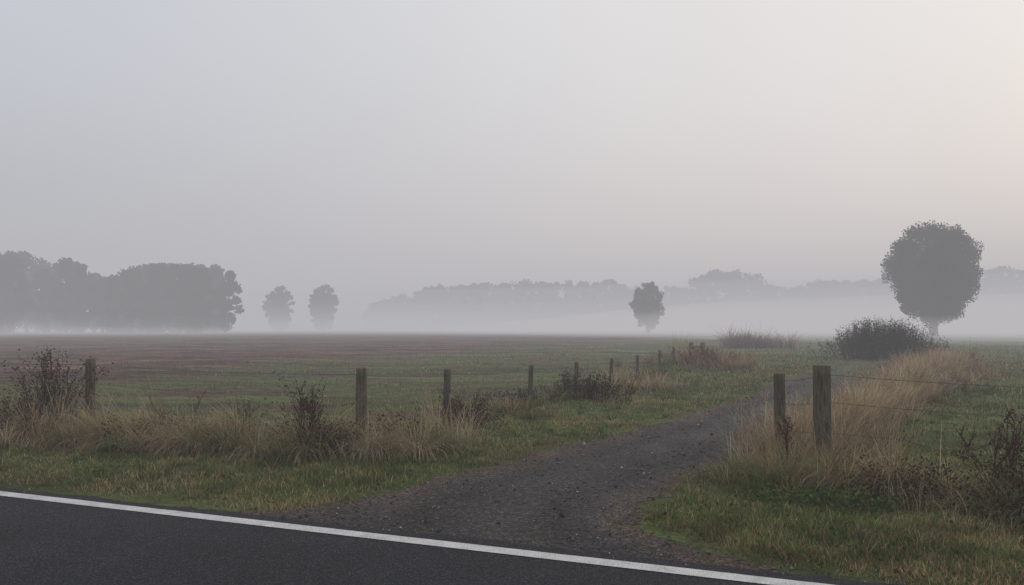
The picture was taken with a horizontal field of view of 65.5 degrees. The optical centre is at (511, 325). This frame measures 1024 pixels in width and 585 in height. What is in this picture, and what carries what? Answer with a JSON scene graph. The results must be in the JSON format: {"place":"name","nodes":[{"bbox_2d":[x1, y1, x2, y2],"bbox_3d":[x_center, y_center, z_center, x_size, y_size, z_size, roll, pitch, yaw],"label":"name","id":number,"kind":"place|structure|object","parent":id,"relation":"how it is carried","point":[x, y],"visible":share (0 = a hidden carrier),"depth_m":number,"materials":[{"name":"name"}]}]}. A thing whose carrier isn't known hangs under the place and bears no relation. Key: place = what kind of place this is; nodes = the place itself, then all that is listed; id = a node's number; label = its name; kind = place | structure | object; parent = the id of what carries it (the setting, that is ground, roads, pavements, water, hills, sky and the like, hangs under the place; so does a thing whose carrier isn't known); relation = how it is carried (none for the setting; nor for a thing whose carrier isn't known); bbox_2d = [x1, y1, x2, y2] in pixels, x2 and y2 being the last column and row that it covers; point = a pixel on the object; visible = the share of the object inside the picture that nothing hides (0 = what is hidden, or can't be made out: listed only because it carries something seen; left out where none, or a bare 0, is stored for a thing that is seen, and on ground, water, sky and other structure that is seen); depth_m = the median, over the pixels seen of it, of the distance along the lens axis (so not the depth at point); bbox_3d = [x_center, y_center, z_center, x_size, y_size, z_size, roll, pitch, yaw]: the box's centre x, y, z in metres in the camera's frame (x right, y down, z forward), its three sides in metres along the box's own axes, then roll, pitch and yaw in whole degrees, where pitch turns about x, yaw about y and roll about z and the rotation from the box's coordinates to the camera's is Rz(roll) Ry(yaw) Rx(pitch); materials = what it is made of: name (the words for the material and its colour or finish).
{"place":"outdoors","nodes":[
{"label":"outdoors","id":0,"kind":"place"},
{"bbox_2d":[0,486,903,584],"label":"road","id":1,"kind":"structure","parent":0,"point":[42,542],"depth_m":5.78,"materials":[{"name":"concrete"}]},
{"bbox_2d":[0,491,831,584],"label":"road marking","id":2,"kind":"object","parent":1,"relation":"on","point":[668,569],"visible":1,"depth_m":6.11,"materials":[{"name":"paint"}]},
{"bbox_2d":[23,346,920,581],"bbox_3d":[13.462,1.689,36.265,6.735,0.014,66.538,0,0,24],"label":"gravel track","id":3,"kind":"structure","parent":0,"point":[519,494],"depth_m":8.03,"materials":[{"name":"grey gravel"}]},
{"bbox_2d":[1,401,1023,582],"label":"fallen leaves","id":4,"kind":"object","parent":3,"relation":"on","point":[896,570],"visible":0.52,"depth_m":7.92,"materials":[{"name":"brown plant"}]},
{"bbox_2d":[0,326,1023,584],"bbox_3d":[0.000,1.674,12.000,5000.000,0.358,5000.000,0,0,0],"label":"ground","id":5,"kind":"structure","parent":0,"point":[360,344],"depth_m":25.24,"materials":[{"name":"green plant"}]},
{"bbox_2d":[0,390,77,440],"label":"bramble bush","id":6,"kind":"object","parent":5,"relation":"on","point":[7,415],"visible":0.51,"depth_m":12.19,"materials":[{"name":"brown plant"}]},
{"bbox_2d":[19,349,71,426],"bbox_3d":[-7.294,1.030,12.483,0.746,1.335,0.411,0,0,-34],"label":"dead dock plant","id":7,"kind":"object","parent":5,"relation":"on","point":[44,385],"visible":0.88,"depth_m":12.49,"materials":[{"name":"brown plant"}]},
{"bbox_2d":[0,345,113,425],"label":"bramble bush","id":8,"kind":"object","parent":5,"relation":"on","point":[45,364],"visible":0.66,"depth_m":12.61,"materials":[{"name":"brown plant"}]},
{"bbox_2d":[0,250,244,333],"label":"distant woodland","id":9,"kind":"object","parent":5,"relation":"on","point":[169,297],"visible":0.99,"depth_m":177.36,"materials":[{"name":"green plant"}]},
{"bbox_2d":[149,391,205,425],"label":"dead dock plant","id":10,"kind":"object","parent":5,"relation":"on","point":[165,412],"visible":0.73,"depth_m":11.54,"materials":[{"name":"brown plant"}]},
{"bbox_2d":[95,402,266,443],"bbox_3d":[-4.704,1.445,11.374,2.294,0.575,1.363,0,0,-32],"label":"bramble bush","id":11,"kind":"object","parent":5,"relation":"on","point":[97,428],"visible":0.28,"depth_m":11.28,"materials":[{"name":"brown plant"}]},
{"bbox_2d":[237,398,252,433],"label":"dead dock plant","id":12,"kind":"object","parent":5,"relation":"on","point":[246,412],"visible":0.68,"depth_m":10.79,"materials":[{"name":"brown plant"}]},
{"bbox_2d":[262,285,295,330],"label":"oak tree","id":13,"kind":"object","parent":5,"relation":"on","point":[277,307],"visible":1,"depth_m":258.03,"materials":[{"name":"grey plant"}]},
{"bbox_2d":[264,371,331,440],"bbox_3d":[-2.747,1.130,10.268,0.775,1.076,0.858,0,0,0],"label":"bramble bush","id":14,"kind":"object","parent":5,"relation":"on","point":[303,410],"visible":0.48,"depth_m":10.24,"materials":[{"name":"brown plant"}]},
{"bbox_2d":[291,385,315,444],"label":"dead dock plant","id":15,"kind":"object","parent":5,"relation":"on","point":[306,404],"visible":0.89,"depth_m":10.05,"materials":[{"name":"brown plant"}]},
{"bbox_2d":[265,415,370,459],"bbox_3d":[-2.483,1.400,10.139,1.341,0.623,0.811,0,0,10],"label":"bramble bush","id":16,"kind":"object","parent":5,"relation":"on","point":[329,435],"visible":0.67,"depth_m":9.96,"materials":[{"name":"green plant"}]},
{"bbox_2d":[308,284,339,330],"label":"oak tree","id":17,"kind":"object","parent":5,"relation":"on","point":[321,306],"visible":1,"depth_m":258.01,"materials":[{"name":"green plant"}]},
{"bbox_2d":[0,347,674,442],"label":"wire fence","id":18,"kind":"object","parent":5,"relation":"on","point":[361,381],"visible":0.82,"depth_m":12.88,"materials":[{"name":"grey"}]},
{"bbox_2d":[0,319,801,470],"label":"tall dry grass","id":19,"kind":"structure","parent":5,"relation":"on","point":[227,434],"depth_m":10.87,"materials":[{"name":"beige plant"}]},
{"bbox_2d":[368,408,435,442],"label":"bramble bush","id":20,"kind":"object","parent":5,"relation":"on","point":[382,415],"visible":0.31,"depth_m":10.40,"materials":[{"name":"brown plant"}]},
{"bbox_2d":[413,388,505,428],"bbox_3d":[-0.772,1.332,12.703,1.301,0.658,1.036,0,0,17],"label":"bramble bush","id":21,"kind":"object","parent":5,"relation":"on","point":[460,407],"visible":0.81,"depth_m":12.63,"materials":[{"name":"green plant"}]},
{"bbox_2d":[493,386,560,406],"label":"bramble bush","id":22,"kind":"object","parent":5,"relation":"on","point":[524,394],"visible":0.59,"depth_m":15.50,"materials":[{"name":"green plant"}]},
{"bbox_2d":[537,368,643,403],"bbox_3d":[1.716,1.292,16.837,1.639,0.735,1.933,0,0,-38],"label":"bramble bush","id":23,"kind":"object","parent":5,"relation":"on","point":[590,389],"visible":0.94,"depth_m":16.68,"materials":[{"name":"brown plant"}]},
{"bbox_2d":[629,281,665,333],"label":"oak tree","id":24,"kind":"object","parent":5,"relation":"on","point":[647,305],"visible":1,"depth_m":168.67,"materials":[{"name":"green plant"}]},
{"bbox_2d":[361,266,1023,328],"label":"distant treeline","id":25,"kind":"object","parent":5,"relation":"on","point":[818,307],"visible":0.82,"depth_m":365.41,"materials":[{"name":"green plant"}]},
{"bbox_2d":[689,342,704,353],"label":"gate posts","id":26,"kind":"object","parent":5,"relation":"on","point":[691,344],"visible":0.4,"depth_m":37.64,"materials":[{"name":"wood"}]},
{"bbox_2d":[676,344,739,367],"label":"bramble bush","id":27,"kind":"object","parent":5,"relation":"on","point":[702,354],"visible":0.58,"depth_m":31.31,"materials":[{"name":"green plant"}]},
{"bbox_2d":[776,412,798,472],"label":"dead dock plant","id":28,"kind":"object","parent":5,"relation":"on","point":[787,430],"visible":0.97,"depth_m":8.54,"materials":[{"name":"brown plant"}]},
{"bbox_2d":[740,477,963,518],"bbox_3d":[3.222,1.605,7.472,2.020,0.192,1.299,0,0,0],"label":"nettle patch","id":29,"kind":"object","parent":5,"relation":"on","point":[807,495],"visible":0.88,"depth_m":7.30,"materials":[{"name":"green plant"}]},
{"bbox_2d":[691,341,1023,530],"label":"tall dry grass","id":30,"kind":"structure","parent":5,"relation":"on","point":[939,365],"depth_m":9.39,"materials":[{"name":"beige plant"}]},
{"bbox_2d":[808,315,951,360],"bbox_3d":[18.529,0.664,40.094,6.368,2.417,5.313,0,0,0],"label":"willow bush","id":31,"kind":"object","parent":5,"relation":"on","point":[877,341],"visible":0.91,"depth_m":39.24,"materials":[{"name":"green plant"}]},
{"bbox_2d":[773,365,1023,464],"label":"wire fence","id":32,"kind":"object","parent":5,"relation":"on","point":[822,402],"visible":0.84,"depth_m":8.83,"materials":[{"name":"grey"}]},
{"bbox_2d":[832,454,982,509],"bbox_3d":[3.805,1.490,7.501,1.327,0.504,1.137,0,0,0],"label":"bramble bush","id":33,"kind":"object","parent":5,"relation":"on","point":[908,482],"visible":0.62,"depth_m":7.48,"materials":[{"name":"green plant"}]},
{"bbox_2d":[880,220,983,337],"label":"oak tree","id":34,"kind":"object","parent":5,"relation":"on","point":[931,279],"visible":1,"depth_m":107.42,"materials":[{"name":"green plant"}]},
{"bbox_2d":[930,453,1023,528],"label":"bramble bush","id":35,"kind":"object","parent":5,"relation":"on","point":[1018,499],"visible":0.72,"depth_m":6.85,"materials":[{"name":"brown plant"}]},
{"bbox_2d":[951,439,1023,501],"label":"bramble bush","id":36,"kind":"object","parent":5,"relation":"on","point":[1001,468],"visible":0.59,"depth_m":7.37,"materials":[{"name":"brown plant"}]},
{"bbox_2d":[952,407,1023,484],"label":"dead dock plant","id":37,"kind":"object","parent":5,"relation":"on","point":[999,441],"visible":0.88,"depth_m":7.37,"materials":[{"name":"brown plant"}]},
{"bbox_2d":[997,409,1023,468],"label":"dead dock plant","id":38,"kind":"object","parent":5,"relation":"on","point":[1008,444],"visible":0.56,"depth_m":7.75,"materials":[{"name":"brown plant"}]},
{"bbox_2d":[0,0,1023,325],"label":"sky","id":39,"kind":"structure","parent":0,"point":[370,151],"materials":[{"name":"grey"}]}
]}

